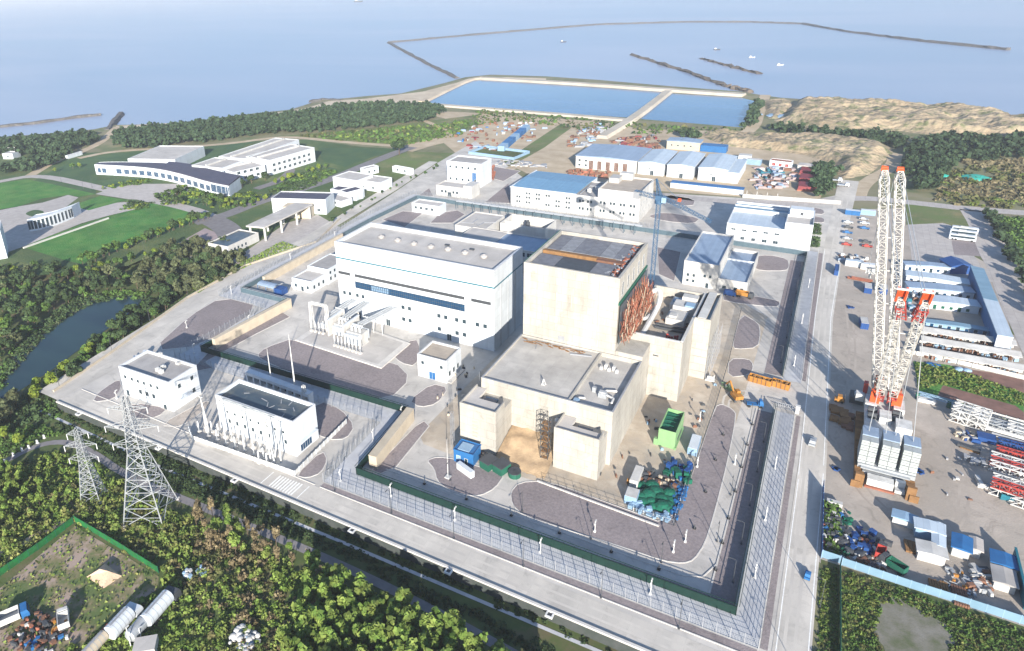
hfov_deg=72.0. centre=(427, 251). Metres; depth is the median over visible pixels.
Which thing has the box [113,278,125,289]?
broadleaf tree
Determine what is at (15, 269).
broadleaf tree
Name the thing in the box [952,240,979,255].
gravel bed
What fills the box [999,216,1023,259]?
field crop
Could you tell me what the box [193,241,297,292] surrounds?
grass bank
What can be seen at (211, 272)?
broadleaf tree
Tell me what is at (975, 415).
boom segment stack
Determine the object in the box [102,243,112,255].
bush
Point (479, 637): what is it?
plantation tree
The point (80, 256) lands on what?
bush
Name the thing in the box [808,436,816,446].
parked car
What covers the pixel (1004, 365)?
open shed
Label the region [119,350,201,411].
office block
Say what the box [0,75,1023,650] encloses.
ground
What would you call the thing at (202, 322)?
gravel bed
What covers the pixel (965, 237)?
window
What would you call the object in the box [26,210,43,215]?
round garden
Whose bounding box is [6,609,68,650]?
scrap heap
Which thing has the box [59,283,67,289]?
broadleaf tree
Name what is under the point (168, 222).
bush
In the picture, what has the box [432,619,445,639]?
plantation tree
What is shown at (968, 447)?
pallet
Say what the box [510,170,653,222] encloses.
workshop building
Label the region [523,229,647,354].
reactor building
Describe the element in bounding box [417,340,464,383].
switch house
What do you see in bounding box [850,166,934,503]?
crawler crane
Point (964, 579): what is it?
rebar heap
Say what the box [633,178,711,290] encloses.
tower crane
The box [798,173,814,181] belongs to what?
sheeted stack
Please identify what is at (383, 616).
plantation tree
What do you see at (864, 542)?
scrap heap
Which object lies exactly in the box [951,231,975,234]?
window
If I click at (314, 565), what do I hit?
plantation tree
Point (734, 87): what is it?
breakwater
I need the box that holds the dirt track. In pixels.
[0,502,94,556]
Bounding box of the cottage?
[2,151,20,158]
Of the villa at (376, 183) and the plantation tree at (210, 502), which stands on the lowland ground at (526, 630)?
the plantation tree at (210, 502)
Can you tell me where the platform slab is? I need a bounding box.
[132,634,158,650]
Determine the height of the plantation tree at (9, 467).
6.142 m
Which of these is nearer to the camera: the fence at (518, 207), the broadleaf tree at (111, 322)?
the broadleaf tree at (111, 322)
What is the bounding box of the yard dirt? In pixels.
[517,128,827,198]
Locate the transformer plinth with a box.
[295,316,409,368]
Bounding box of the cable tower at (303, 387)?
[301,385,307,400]
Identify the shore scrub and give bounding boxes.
[466,108,744,133]
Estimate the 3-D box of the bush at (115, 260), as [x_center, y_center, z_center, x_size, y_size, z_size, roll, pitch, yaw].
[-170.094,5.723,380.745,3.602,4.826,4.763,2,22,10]
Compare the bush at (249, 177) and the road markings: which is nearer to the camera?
the road markings
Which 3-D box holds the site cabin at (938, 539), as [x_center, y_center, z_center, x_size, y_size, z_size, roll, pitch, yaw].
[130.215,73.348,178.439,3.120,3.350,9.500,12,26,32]
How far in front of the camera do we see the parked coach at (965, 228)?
377.04 m
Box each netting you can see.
[761,113,783,117]
[933,174,991,180]
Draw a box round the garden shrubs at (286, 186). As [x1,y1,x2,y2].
[101,168,336,209]
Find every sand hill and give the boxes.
[702,128,892,179]
[763,98,791,118]
[774,96,1023,136]
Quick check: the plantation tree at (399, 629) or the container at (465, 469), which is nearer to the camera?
the plantation tree at (399, 629)
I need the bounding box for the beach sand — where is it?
[116,77,545,127]
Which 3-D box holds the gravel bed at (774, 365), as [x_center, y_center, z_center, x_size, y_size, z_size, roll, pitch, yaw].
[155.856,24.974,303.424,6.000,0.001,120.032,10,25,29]
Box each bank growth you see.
[0,289,151,427]
[45,281,212,404]
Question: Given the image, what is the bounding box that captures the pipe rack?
[455,200,642,232]
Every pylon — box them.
[64,427,108,505]
[104,395,179,528]
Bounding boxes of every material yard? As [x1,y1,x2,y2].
[437,364,474,415]
[455,121,547,149]
[494,159,546,167]
[566,168,610,177]
[567,123,608,146]
[600,376,716,477]
[610,134,660,149]
[749,166,798,188]
[837,253,868,261]
[904,276,923,321]
[930,457,972,500]
[953,430,980,443]
[965,563,994,597]
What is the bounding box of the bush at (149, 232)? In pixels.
[143,230,152,239]
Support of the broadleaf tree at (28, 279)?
on the lowland ground at (526, 630)
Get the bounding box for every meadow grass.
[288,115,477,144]
[373,151,453,193]
[504,125,571,164]
[906,204,968,226]
[913,361,1023,425]
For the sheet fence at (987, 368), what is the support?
on the yard ground at (994, 522)
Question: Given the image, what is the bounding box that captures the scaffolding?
[618,268,656,345]
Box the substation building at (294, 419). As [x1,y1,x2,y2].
[215,379,318,455]
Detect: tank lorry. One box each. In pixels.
[81,624,108,650]
[103,601,143,639]
[125,616,153,641]
[140,585,181,626]
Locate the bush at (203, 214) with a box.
[199,212,206,218]
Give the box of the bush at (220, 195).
[217,193,223,198]
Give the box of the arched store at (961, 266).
[939,256,972,273]
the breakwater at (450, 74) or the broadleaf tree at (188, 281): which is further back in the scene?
the breakwater at (450, 74)
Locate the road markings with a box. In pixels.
[261,250,839,650]
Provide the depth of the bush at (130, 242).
404.58 m
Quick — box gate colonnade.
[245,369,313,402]
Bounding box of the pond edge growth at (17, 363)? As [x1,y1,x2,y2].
[0,293,143,381]
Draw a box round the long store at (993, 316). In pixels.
[967,265,1013,348]
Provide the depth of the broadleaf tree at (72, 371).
273.12 m
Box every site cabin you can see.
[797,162,812,169]
[891,508,918,529]
[913,516,946,540]
[915,538,948,566]
[931,520,945,547]
[951,531,972,560]
[968,535,983,558]
[989,548,1019,571]
[990,563,1019,594]
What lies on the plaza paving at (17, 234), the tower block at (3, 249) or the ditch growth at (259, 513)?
the tower block at (3, 249)
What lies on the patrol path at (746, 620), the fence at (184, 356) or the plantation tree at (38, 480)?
the fence at (184, 356)
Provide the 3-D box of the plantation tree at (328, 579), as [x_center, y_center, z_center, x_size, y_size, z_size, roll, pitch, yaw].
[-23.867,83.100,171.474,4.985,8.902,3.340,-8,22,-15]
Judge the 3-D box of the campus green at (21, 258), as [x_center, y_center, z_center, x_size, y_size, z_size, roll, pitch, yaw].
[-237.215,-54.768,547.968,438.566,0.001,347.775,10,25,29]
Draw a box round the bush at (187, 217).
[184,214,190,224]
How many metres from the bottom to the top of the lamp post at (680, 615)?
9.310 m
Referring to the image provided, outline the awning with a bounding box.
[670,180,777,195]
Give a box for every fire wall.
[326,310,343,335]
[342,315,359,341]
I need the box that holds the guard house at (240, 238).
[208,229,258,253]
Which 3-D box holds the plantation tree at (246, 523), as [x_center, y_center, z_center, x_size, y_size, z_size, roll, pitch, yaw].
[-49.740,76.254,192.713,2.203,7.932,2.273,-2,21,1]
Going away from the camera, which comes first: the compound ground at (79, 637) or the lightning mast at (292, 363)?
the compound ground at (79, 637)
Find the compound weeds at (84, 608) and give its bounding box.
[0,526,157,650]
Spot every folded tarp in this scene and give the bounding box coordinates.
[831,466,840,471]
[917,468,924,474]
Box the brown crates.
[829,403,854,431]
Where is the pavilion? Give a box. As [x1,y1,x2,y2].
[27,202,81,230]
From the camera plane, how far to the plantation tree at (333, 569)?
172.45 m
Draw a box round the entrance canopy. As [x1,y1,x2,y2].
[246,203,311,240]
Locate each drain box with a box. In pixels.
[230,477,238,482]
[348,527,355,533]
[444,567,452,575]
[545,610,554,619]
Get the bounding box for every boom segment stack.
[948,399,992,431]
[981,417,1023,439]
[988,450,1023,480]
[988,472,1023,504]
[1006,420,1023,433]
[1010,491,1023,508]
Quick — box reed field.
[932,156,1023,208]
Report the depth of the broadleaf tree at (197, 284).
346.40 m
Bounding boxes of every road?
[0,175,215,217]
[25,127,119,175]
[39,161,436,399]
[61,390,717,650]
[77,136,392,158]
[192,146,415,224]
[254,168,294,189]
[387,106,452,151]
[507,120,594,169]
[653,192,1023,214]
[741,95,770,131]
[772,180,858,650]
[856,153,902,195]
[904,269,991,281]
[960,209,1023,354]
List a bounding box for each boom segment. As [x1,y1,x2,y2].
[976,431,1023,451]
[995,444,1023,460]
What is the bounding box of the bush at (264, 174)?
[261,172,267,180]
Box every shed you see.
[638,149,677,175]
[666,137,728,152]
[666,151,705,178]
[698,153,746,183]
[903,261,955,273]
[904,281,975,298]
[905,270,969,285]
[918,346,1023,373]
[919,335,1022,361]
[921,326,1016,349]
[925,295,981,313]
[925,319,989,335]
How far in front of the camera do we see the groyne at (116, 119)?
801.18 m
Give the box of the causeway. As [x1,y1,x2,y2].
[597,90,672,138]
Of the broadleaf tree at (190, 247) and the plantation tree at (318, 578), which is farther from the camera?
the broadleaf tree at (190, 247)
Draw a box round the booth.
[795,404,800,413]
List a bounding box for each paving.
[0,195,138,251]
[18,206,63,223]
[97,184,189,199]
[180,228,217,248]
[196,214,242,236]
[226,215,339,266]
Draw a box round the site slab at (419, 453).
[47,141,834,650]
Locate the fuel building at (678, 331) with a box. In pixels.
[628,285,722,401]
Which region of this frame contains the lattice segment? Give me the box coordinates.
[721,381,741,393]
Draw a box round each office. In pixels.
[271,191,334,218]
[412,199,445,215]
[726,201,814,250]
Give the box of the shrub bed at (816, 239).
[810,222,821,246]
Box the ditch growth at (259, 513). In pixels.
[46,409,609,650]
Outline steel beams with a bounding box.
[986,426,1023,447]
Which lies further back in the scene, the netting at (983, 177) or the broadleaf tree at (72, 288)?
the netting at (983, 177)
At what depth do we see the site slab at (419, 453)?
257.37 m
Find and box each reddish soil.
[937,385,1023,419]
[960,370,1023,392]
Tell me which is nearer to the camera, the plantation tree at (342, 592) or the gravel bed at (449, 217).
the plantation tree at (342, 592)
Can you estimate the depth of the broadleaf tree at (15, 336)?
302.11 m
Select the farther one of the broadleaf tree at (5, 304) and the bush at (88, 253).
the bush at (88, 253)
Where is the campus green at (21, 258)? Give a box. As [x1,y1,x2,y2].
[0,139,417,275]
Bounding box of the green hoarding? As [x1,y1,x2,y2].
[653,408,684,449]
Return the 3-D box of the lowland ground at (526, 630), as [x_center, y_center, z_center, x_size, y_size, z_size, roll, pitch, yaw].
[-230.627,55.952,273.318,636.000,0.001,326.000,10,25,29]
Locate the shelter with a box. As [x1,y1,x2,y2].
[257,280,287,295]
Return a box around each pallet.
[957,442,980,453]
[963,453,987,466]
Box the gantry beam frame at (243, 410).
[220,400,272,420]
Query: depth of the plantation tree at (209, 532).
188.69 m
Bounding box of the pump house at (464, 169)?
[447,155,491,187]
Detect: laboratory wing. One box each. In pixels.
[192,157,243,171]
[219,138,298,161]
[225,161,265,180]
[246,144,315,174]
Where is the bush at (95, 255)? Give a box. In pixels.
[88,252,98,260]
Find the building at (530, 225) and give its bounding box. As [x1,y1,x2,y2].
[500,214,555,237]
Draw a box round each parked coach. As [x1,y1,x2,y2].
[949,232,976,241]
[950,228,977,234]
[952,225,978,233]
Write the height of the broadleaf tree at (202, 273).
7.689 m
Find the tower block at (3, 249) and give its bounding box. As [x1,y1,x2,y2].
[0,220,7,258]
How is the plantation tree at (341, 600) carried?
on the lowland ground at (526, 630)
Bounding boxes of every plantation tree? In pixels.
[0,493,7,503]
[0,502,8,512]
[0,511,5,520]
[2,471,10,480]
[2,487,8,494]
[4,479,11,490]
[5,463,14,474]
[7,514,15,522]
[10,479,18,491]
[13,497,22,507]
[14,468,21,480]
[14,473,21,484]
[14,506,20,514]
[19,485,28,494]
[27,492,33,499]
[33,476,41,484]
[34,492,42,503]
[37,485,42,494]
[191,507,199,528]
[193,498,200,506]
[195,503,203,524]
[201,518,206,526]
[204,526,216,547]
[207,495,214,516]
[210,517,222,530]
[214,533,219,545]
[222,503,232,517]
[224,513,235,525]
[225,524,233,547]
[226,531,240,551]
[233,521,245,535]
[242,517,250,537]
[249,527,258,541]
[251,542,257,554]
[256,524,265,536]
[257,537,267,550]
[261,544,271,560]
[266,541,272,556]
[271,525,279,546]
[272,546,279,561]
[275,621,292,641]
[280,635,300,650]
[284,626,294,641]
[285,541,292,554]
[288,552,295,566]
[289,612,299,623]
[291,598,308,612]
[291,617,311,634]
[295,628,309,642]
[297,584,314,602]
[297,641,307,650]
[298,605,312,640]
[299,569,313,587]
[303,642,312,650]
[304,550,315,565]
[305,623,318,640]
[307,577,319,601]
[310,557,319,573]
[310,606,327,629]
[311,549,320,558]
[312,600,324,621]
[313,573,324,585]
[313,633,323,647]
[314,582,331,602]
[315,564,323,573]
[317,624,331,641]
[317,645,331,650]
[319,647,331,650]
[320,574,333,583]
[321,562,332,577]
[323,594,337,608]
[323,598,337,611]
[324,626,338,648]
[325,606,338,629]
[329,574,344,598]
[330,563,343,574]
[330,586,339,595]
[331,615,343,636]
[331,637,344,650]
[335,594,349,611]
[336,564,351,583]
[337,622,350,638]
[341,586,353,597]
[341,637,354,650]
[343,611,358,626]
[344,589,357,611]
[347,622,363,643]
[350,570,366,589]
[350,605,362,621]
[352,579,367,602]
[356,587,369,601]
[356,622,371,650]
[356,643,366,650]
[357,602,362,622]
[361,598,379,620]
[362,610,371,623]
[364,582,376,597]
[364,628,379,650]
[366,596,376,610]
[370,597,385,615]
[370,621,387,644]
[372,610,386,623]
[372,616,385,626]
[374,644,384,650]
[376,590,388,608]
[382,640,395,650]
[384,602,400,619]
[384,615,395,641]
[386,593,403,609]
[392,621,411,642]
[392,646,403,650]
[394,631,408,650]
[395,587,413,608]
[398,605,415,625]
[405,624,417,638]
[405,637,418,650]
[411,601,421,620]
[417,633,429,650]
[419,611,438,631]
[419,630,432,648]
[428,631,439,650]
[431,606,444,626]
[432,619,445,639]
[442,632,457,647]
[442,642,453,650]
[443,608,461,632]
[451,617,465,645]
[458,628,475,649]
[463,645,473,650]
[473,631,487,648]
[473,644,484,650]
[488,639,505,650]
[492,646,510,650]
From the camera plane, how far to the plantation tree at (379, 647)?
152.45 m
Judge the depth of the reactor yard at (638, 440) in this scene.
231.54 m
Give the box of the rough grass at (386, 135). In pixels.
[300,119,471,144]
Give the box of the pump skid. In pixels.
[705,375,714,381]
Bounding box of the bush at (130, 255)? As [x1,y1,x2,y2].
[127,252,133,261]
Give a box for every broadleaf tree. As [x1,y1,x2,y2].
[0,265,8,271]
[0,277,10,287]
[0,283,6,289]
[0,287,8,298]
[0,327,12,338]
[0,337,8,350]
[0,398,11,404]
[0,402,7,420]
[0,410,3,423]
[0,426,7,438]
[1,299,13,309]
[1,314,13,322]
[1,320,11,327]
[4,338,15,349]
[4,387,19,407]
[4,403,15,416]
[5,289,12,296]
[6,302,19,316]
[6,332,22,345]
[6,393,20,409]
[7,272,14,277]
[9,278,16,287]
[9,292,22,302]
[11,267,22,272]
[12,328,21,332]
[12,432,23,443]
[15,273,24,283]
[17,287,27,293]
[18,294,28,302]
[19,325,32,334]
[20,298,31,307]
[21,264,30,272]
[21,282,32,294]
[21,306,33,314]
[21,314,31,324]
[22,269,30,278]
[23,277,33,282]
[26,301,36,307]
[27,384,41,397]
[28,271,37,280]
[28,316,38,324]
[30,289,40,295]
[31,376,40,384]
[32,285,43,291]
[32,298,42,305]
[33,306,39,314]
[34,263,41,268]
[34,293,45,301]
[41,303,50,312]
[42,371,58,384]
[44,265,54,276]
[44,294,56,308]
[45,286,59,301]
[46,281,57,288]
[49,260,61,273]
[49,276,58,283]
[56,359,69,373]
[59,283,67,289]
[61,266,71,280]
[61,289,72,303]
[64,360,77,370]
[65,366,83,376]
[66,286,77,296]
[72,277,84,286]
[74,267,82,276]
[75,355,88,362]
[78,287,85,295]
[78,344,92,354]
[80,342,93,353]
[83,280,90,290]
[84,271,96,279]
[86,336,100,349]
[89,279,98,290]
[90,333,101,341]
[92,270,99,277]
[96,275,109,284]
[96,345,106,350]
[100,277,109,289]
[100,338,110,347]
[101,263,114,279]
[101,332,110,339]
[105,318,116,330]
[110,330,117,339]
[111,267,122,278]
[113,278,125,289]
[114,318,123,328]
[115,310,126,325]
[116,327,127,337]
[122,304,134,314]
[124,314,137,327]
[128,318,139,329]
[130,273,140,288]
[130,304,137,312]
[133,271,145,275]
[134,309,145,319]
[136,276,144,286]
[138,255,152,270]
[139,284,149,292]
[140,267,149,273]
[141,275,148,284]
[142,298,152,306]
[142,304,151,316]
[146,252,155,257]
[148,275,164,284]
[148,307,157,317]
[149,276,156,286]
[150,282,163,295]
[151,265,158,271]
[151,301,160,313]
[155,257,166,266]
[155,267,161,275]
[157,285,170,294]
[158,244,170,250]
[158,294,170,309]
[159,292,171,297]
[160,268,168,273]
[160,272,167,285]
[161,262,168,269]
[165,238,175,245]
[165,251,176,261]
[165,272,181,283]
[167,270,181,278]
[168,291,177,301]
[170,244,181,249]
[170,257,181,267]
[172,279,180,288]
[173,285,182,297]
[175,248,187,257]
[178,266,186,271]
[180,241,187,246]
[180,257,189,265]
[180,273,191,284]
[181,246,190,257]
[182,283,190,292]
[183,277,192,289]
[187,243,193,251]
[189,261,201,273]
[191,234,198,241]
[191,276,205,283]
[192,246,200,253]
[192,270,204,276]
[192,279,204,289]
[194,237,204,245]
[199,252,211,262]
[201,262,211,273]
[203,277,212,283]
[204,249,214,254]
[205,266,219,278]
[211,261,219,268]
[212,255,223,269]
[213,275,222,281]
[214,245,220,254]
[219,262,228,271]
[219,270,228,277]
[221,249,227,256]
[223,255,233,266]
[226,250,233,258]
[229,266,237,272]
[234,248,245,257]
[235,252,244,262]
[390,138,406,154]
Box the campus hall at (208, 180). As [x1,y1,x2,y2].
[94,161,241,196]
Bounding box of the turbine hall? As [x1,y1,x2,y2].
[334,222,522,351]
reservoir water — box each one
[429,80,661,116]
[641,93,753,126]
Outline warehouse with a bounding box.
[575,144,651,173]
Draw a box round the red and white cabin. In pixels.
[769,158,793,167]
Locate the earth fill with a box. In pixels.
[496,425,553,478]
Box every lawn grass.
[0,180,92,209]
[23,203,191,263]
[79,196,123,209]
[94,177,143,187]
[159,190,216,208]
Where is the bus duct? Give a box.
[327,299,396,334]
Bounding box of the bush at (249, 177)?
[247,175,253,183]
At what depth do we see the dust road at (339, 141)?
656.09 m
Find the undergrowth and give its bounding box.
[0,450,463,650]
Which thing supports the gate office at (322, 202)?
on the campus green at (21, 258)
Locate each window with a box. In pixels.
[211,184,216,191]
[216,185,221,192]
[950,235,974,239]
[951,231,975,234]
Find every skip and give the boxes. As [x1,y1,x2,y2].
[748,372,771,386]
[771,377,790,390]
[997,487,1014,500]
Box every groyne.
[0,113,100,127]
[105,112,124,129]
[309,98,342,102]
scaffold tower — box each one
[450,371,481,447]
[540,415,551,459]
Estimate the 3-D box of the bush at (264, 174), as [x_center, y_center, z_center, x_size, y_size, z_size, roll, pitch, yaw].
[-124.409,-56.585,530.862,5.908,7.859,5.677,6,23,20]
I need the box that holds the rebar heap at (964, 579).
[942,566,976,597]
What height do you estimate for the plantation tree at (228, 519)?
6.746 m
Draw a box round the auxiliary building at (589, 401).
[460,334,649,479]
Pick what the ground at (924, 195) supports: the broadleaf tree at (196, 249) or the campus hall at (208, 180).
the broadleaf tree at (196, 249)
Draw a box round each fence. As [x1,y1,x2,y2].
[0,517,73,575]
[73,515,158,572]
[174,304,264,356]
[174,351,380,420]
[188,419,346,475]
[200,299,284,347]
[200,345,408,411]
[218,217,356,294]
[218,291,262,306]
[240,286,286,301]
[242,219,367,288]
[322,473,760,648]
[323,417,380,475]
[355,406,406,474]
[355,466,737,615]
[358,191,412,219]
[368,195,416,222]
[413,190,649,226]
[417,195,645,231]
[543,477,671,524]
[633,482,685,522]
[646,227,807,255]
[674,310,740,524]
[735,402,777,614]
[759,409,795,642]
[782,251,808,376]
[801,249,818,380]
[821,482,823,556]
[821,549,841,563]
[839,561,841,650]
[841,557,1023,624]
[908,350,1023,379]
[978,408,1023,423]
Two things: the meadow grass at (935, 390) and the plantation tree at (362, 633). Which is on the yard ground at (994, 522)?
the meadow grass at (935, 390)
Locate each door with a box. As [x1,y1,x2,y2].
[447,333,451,340]
[472,173,475,180]
[589,160,592,168]
[597,161,601,169]
[605,162,609,170]
[614,163,618,171]
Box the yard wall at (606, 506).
[537,480,658,526]
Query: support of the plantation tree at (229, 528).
on the lowland ground at (526, 630)
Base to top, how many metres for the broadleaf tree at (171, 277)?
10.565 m
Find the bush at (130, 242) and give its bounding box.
[127,239,133,246]
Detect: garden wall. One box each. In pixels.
[23,217,108,248]
[65,151,82,158]
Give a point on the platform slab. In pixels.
(147, 643)
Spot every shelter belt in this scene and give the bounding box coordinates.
[677,98,844,195]
[768,121,1023,189]
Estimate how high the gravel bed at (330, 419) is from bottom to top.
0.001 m
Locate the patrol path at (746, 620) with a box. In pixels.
[176,194,817,648]
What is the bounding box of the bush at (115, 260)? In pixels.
[112,257,118,264]
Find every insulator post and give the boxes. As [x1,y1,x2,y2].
[215,429,219,441]
[237,431,241,443]
[252,444,256,456]
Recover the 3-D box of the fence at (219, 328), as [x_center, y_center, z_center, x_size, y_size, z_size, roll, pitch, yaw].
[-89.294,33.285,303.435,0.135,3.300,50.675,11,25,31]
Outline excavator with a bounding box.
[723,380,743,402]
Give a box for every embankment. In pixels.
[417,102,637,120]
[418,76,481,101]
[480,77,745,96]
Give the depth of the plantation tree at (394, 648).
151.98 m
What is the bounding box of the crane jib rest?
[915,391,954,408]
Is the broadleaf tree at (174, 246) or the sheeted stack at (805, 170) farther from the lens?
the sheeted stack at (805, 170)
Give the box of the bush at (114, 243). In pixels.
[111,240,120,251]
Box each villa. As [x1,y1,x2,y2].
[330,185,364,200]
[333,171,372,187]
[334,193,352,207]
[339,186,362,200]
[360,164,378,173]
[363,175,391,191]
[392,165,413,174]
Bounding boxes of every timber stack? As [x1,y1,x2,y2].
[903,539,915,554]
[928,578,969,609]
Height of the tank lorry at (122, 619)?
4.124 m
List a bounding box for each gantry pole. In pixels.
[198,396,210,434]
[217,400,225,433]
[236,412,244,447]
[263,421,275,463]
[274,425,281,462]
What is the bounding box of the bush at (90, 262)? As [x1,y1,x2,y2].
[87,259,96,267]
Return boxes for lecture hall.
[128,145,204,163]
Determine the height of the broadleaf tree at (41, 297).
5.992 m
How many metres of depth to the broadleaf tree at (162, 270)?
360.98 m
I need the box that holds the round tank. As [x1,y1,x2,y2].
[508,467,520,479]
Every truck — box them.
[0,601,29,629]
[56,606,70,631]
[746,398,763,408]
[834,264,839,275]
[836,182,848,186]
[874,541,887,556]
[878,551,908,576]
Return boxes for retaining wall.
[211,298,291,348]
[262,233,342,281]
[369,407,413,468]
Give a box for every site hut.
[479,452,498,471]
[492,457,511,476]
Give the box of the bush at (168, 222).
[166,218,173,229]
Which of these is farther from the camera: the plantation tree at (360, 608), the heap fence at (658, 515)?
the heap fence at (658, 515)
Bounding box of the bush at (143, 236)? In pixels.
[140,234,147,241]
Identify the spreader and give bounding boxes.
[974,475,994,490]
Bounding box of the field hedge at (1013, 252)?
[982,207,1023,290]
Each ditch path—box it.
[5,440,517,650]
[40,410,601,650]
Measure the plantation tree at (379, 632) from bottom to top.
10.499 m
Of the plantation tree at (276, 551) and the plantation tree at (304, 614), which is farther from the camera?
the plantation tree at (276, 551)
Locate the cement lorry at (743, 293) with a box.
[735,289,753,298]
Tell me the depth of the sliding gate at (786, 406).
234.42 m
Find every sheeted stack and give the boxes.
[797,181,816,191]
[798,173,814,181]
[799,166,810,174]
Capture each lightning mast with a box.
[288,334,295,384]
[444,455,451,478]
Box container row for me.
[497,125,529,150]
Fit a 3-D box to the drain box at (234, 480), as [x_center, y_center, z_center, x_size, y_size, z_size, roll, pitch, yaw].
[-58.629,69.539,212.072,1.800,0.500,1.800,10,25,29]
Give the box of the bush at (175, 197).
[172,195,179,204]
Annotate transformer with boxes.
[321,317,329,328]
[332,317,348,336]
[344,323,369,346]
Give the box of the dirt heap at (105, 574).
[87,564,121,587]
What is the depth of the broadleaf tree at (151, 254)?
384.38 m
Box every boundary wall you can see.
[53,218,339,391]
[742,194,840,203]
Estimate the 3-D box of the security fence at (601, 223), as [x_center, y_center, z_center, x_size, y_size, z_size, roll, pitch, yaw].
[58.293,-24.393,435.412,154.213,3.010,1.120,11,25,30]
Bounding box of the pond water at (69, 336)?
[0,295,141,397]
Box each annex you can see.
[291,253,337,292]
[436,180,479,198]
[455,211,504,235]
[459,227,549,268]
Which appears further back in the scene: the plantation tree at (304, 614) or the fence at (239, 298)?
the fence at (239, 298)
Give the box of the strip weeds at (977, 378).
[915,362,1023,405]
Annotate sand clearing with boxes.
[405,111,632,161]
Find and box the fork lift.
[834,394,845,403]
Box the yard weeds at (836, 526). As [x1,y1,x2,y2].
[823,500,841,554]
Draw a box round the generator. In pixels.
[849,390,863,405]
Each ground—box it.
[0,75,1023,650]
[0,260,617,650]
[0,526,158,650]
[57,256,639,650]
[818,559,1023,650]
[819,208,1023,625]
[872,596,955,650]
[908,223,982,267]
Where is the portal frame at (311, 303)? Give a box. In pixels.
[308,301,328,331]
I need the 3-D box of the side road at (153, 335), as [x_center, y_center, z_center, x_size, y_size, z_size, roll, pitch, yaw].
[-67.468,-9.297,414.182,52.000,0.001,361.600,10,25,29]
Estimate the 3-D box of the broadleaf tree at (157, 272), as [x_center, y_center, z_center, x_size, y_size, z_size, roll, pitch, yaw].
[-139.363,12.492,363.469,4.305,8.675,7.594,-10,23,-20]
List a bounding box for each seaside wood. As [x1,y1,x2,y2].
[0,128,100,172]
[110,99,446,147]
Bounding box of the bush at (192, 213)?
[188,210,196,222]
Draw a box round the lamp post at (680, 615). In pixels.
[678,599,682,629]
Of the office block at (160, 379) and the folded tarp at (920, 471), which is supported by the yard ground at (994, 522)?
the folded tarp at (920, 471)
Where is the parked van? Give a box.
[723,289,735,296]
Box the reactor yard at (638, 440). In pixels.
[421,292,766,519]
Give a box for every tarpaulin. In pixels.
[926,362,940,366]
[954,367,971,371]
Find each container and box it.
[456,461,474,478]
[624,486,639,503]
[629,465,643,488]
[687,434,701,456]
[738,153,751,158]
[746,157,761,165]
[845,208,860,215]
[845,258,863,267]
[859,316,868,329]
[860,208,875,215]
[860,262,879,271]
[863,282,871,293]
[879,284,887,294]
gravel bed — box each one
[94,381,120,400]
[127,404,164,417]
[161,299,252,348]
[165,401,210,425]
[196,313,288,369]
[259,340,406,397]
[299,453,325,476]
[302,327,402,363]
[315,403,352,438]
[321,483,756,650]
[373,422,427,472]
[383,211,421,226]
[396,340,418,364]
[412,385,445,405]
[420,189,432,195]
[429,458,501,494]
[431,210,464,222]
[486,183,510,202]
[492,167,518,180]
[511,405,734,561]
[603,557,709,595]
[650,213,697,222]
[657,247,680,279]
[667,195,693,205]
[710,410,772,605]
[724,295,778,305]
[729,359,751,375]
[733,316,759,347]
[756,255,788,269]
[760,416,800,650]
[764,260,803,375]
[802,253,822,380]
[813,207,823,213]
[814,216,823,222]
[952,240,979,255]
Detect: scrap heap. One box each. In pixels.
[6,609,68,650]
[837,525,892,571]
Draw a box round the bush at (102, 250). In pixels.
[96,247,107,258]
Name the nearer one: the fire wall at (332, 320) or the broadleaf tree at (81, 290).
the fire wall at (332, 320)
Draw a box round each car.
[804,570,810,580]
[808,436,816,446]
[861,239,871,243]
[862,243,872,247]
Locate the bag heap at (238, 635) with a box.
[228,623,260,650]
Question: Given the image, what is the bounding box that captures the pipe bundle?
[847,276,872,282]
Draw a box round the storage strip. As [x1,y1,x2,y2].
[821,498,853,556]
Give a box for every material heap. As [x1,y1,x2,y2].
[628,468,686,522]
[662,456,692,490]
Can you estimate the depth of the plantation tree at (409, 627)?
156.32 m
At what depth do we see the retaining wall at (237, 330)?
303.56 m
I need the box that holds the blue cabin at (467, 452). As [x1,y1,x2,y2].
[453,438,480,466]
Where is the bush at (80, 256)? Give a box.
[76,253,84,263]
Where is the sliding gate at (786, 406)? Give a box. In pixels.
[776,402,795,411]
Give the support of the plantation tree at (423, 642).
on the lowland ground at (526, 630)
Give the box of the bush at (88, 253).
[84,250,93,259]
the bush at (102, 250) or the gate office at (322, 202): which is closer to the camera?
the bush at (102, 250)
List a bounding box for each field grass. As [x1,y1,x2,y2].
[35,159,127,193]
[83,141,254,163]
[271,167,336,189]
[318,148,387,166]
[1000,218,1023,249]
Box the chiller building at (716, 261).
[682,231,758,290]
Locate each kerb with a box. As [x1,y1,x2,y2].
[56,389,756,650]
[93,167,824,562]
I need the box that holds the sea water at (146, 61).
[0,0,1023,135]
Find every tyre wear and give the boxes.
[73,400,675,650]
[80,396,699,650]
[396,395,803,559]
[399,390,804,512]
[782,196,843,650]
[793,196,848,650]
[837,302,1023,560]
[842,422,960,538]
[846,303,1023,554]
[892,424,969,544]
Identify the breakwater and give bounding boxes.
[387,42,459,78]
[388,21,800,42]
[630,53,753,92]
[700,58,762,73]
[801,22,1010,49]

